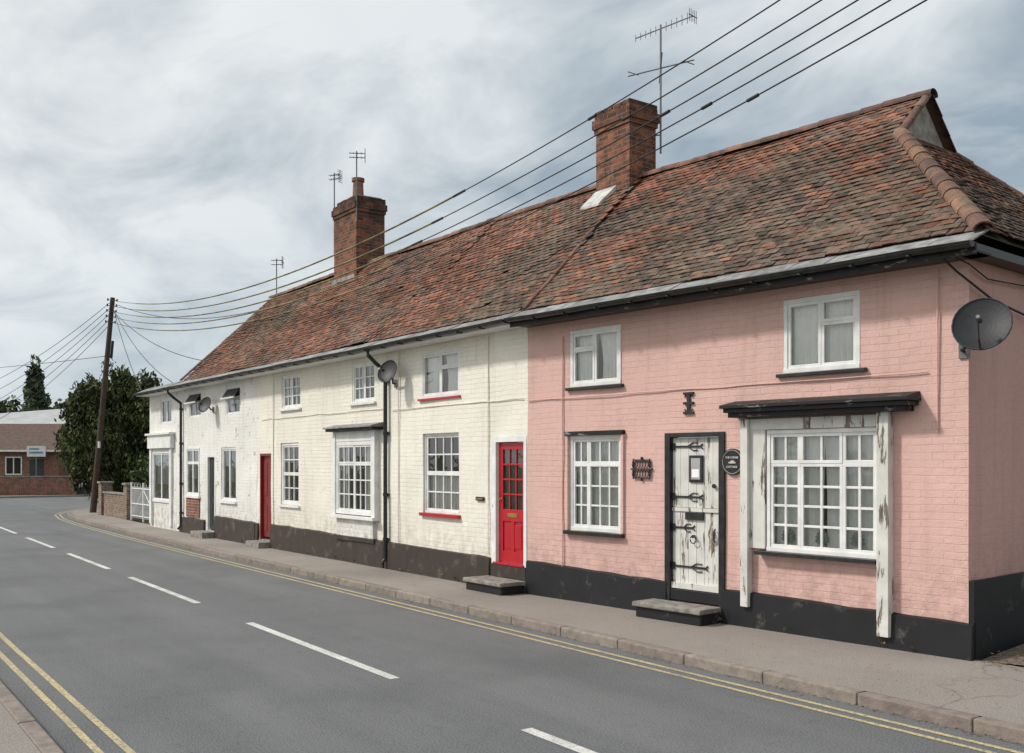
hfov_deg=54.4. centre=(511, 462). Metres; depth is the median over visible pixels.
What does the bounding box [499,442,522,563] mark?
red front door
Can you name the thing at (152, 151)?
sky
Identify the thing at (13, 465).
windows
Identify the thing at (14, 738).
pavement
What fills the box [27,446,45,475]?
shop sign
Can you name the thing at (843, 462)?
window frames
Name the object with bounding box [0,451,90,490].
walls
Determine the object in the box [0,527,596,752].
white centre line
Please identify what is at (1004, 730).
kerb
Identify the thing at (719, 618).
wall base weeds
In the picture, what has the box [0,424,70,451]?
roof
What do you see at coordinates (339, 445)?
window frames
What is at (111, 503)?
brick garden wall
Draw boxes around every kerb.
[0,495,90,497]
[0,681,63,752]
[66,507,1023,743]
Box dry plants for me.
[987,646,1022,670]
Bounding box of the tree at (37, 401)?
[21,353,51,411]
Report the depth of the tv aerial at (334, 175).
24.56 m
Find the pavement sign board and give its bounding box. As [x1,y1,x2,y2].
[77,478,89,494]
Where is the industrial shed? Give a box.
[0,409,141,475]
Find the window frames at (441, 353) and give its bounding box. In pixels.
[421,347,459,514]
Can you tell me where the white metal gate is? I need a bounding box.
[130,482,148,521]
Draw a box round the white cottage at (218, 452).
[163,272,335,543]
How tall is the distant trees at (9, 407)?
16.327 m
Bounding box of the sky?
[0,0,1023,437]
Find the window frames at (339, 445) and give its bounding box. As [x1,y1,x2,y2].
[282,361,374,515]
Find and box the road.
[0,497,1023,752]
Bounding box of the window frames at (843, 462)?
[570,290,875,558]
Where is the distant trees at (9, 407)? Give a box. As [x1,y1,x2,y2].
[0,393,73,412]
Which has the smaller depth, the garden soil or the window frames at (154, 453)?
the garden soil
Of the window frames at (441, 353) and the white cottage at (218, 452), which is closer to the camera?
the window frames at (441, 353)
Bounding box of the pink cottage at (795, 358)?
[503,88,1023,660]
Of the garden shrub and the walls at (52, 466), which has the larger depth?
the walls at (52, 466)
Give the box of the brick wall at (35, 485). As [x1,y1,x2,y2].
[0,471,76,495]
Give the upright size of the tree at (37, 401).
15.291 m
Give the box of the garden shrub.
[126,452,148,486]
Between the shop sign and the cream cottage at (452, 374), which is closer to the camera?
the cream cottage at (452, 374)
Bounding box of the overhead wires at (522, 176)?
[112,0,926,330]
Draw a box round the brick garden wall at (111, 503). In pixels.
[97,481,139,519]
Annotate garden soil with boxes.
[982,644,1023,664]
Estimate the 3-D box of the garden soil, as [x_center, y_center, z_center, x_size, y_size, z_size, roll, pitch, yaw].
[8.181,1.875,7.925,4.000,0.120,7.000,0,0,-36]
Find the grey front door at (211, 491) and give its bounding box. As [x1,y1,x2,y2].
[207,455,215,530]
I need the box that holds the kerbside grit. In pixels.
[77,519,1023,746]
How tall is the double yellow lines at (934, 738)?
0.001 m
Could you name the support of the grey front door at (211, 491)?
in the white cottage at (218, 452)
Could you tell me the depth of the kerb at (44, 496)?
57.53 m
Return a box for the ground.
[80,491,1023,722]
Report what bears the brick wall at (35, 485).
on the pavement at (27, 495)
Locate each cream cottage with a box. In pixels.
[237,177,497,567]
[363,98,659,595]
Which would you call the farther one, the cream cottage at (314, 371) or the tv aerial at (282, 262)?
the tv aerial at (282, 262)
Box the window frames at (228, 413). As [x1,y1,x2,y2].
[186,384,239,501]
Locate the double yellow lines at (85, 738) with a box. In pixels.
[0,632,135,752]
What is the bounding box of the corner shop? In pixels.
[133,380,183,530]
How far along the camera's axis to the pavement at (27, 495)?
57.71 m
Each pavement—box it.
[0,702,40,752]
[3,494,88,495]
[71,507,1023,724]
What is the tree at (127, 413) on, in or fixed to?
on the ground
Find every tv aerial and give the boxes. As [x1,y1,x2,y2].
[271,256,283,293]
[329,169,342,207]
[349,151,365,220]
[628,8,696,153]
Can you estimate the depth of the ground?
17.34 m
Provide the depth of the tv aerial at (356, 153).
23.47 m
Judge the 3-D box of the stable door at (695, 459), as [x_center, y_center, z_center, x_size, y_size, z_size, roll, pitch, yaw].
[2.246,0.623,12.158,0.093,1.865,0.751,0,0,-41]
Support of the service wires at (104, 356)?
attached to the utility pole
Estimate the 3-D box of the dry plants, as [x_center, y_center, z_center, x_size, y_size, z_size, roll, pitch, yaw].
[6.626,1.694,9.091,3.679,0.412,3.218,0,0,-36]
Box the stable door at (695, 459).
[671,437,717,592]
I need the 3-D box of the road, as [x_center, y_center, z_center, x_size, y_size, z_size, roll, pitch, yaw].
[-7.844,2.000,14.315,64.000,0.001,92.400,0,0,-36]
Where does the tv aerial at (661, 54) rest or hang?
attached to the cream cottage at (452, 374)
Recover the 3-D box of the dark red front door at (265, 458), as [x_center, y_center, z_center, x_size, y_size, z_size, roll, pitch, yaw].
[-5.546,0.845,22.538,0.140,2.110,0.660,0,0,-36]
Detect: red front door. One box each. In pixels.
[259,453,270,541]
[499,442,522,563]
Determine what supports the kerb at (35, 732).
on the ground
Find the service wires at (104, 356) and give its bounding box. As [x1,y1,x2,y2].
[0,303,257,418]
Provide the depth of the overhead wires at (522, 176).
15.29 m
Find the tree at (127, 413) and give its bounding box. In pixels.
[53,355,162,501]
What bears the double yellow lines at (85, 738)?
on the road
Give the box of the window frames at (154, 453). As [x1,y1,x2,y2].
[152,398,171,502]
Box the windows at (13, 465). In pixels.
[5,457,42,475]
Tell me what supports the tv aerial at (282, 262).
attached to the white cottage at (218, 452)
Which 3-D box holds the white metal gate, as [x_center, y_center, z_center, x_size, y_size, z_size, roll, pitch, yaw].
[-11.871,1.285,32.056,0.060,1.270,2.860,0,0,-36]
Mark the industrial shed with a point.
(39, 417)
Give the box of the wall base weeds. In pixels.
[289,549,912,647]
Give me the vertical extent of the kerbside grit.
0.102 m
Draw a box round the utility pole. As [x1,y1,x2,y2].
[90,297,117,512]
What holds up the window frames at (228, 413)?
in the white cottage at (218, 452)
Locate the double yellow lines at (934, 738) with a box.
[55,511,1023,752]

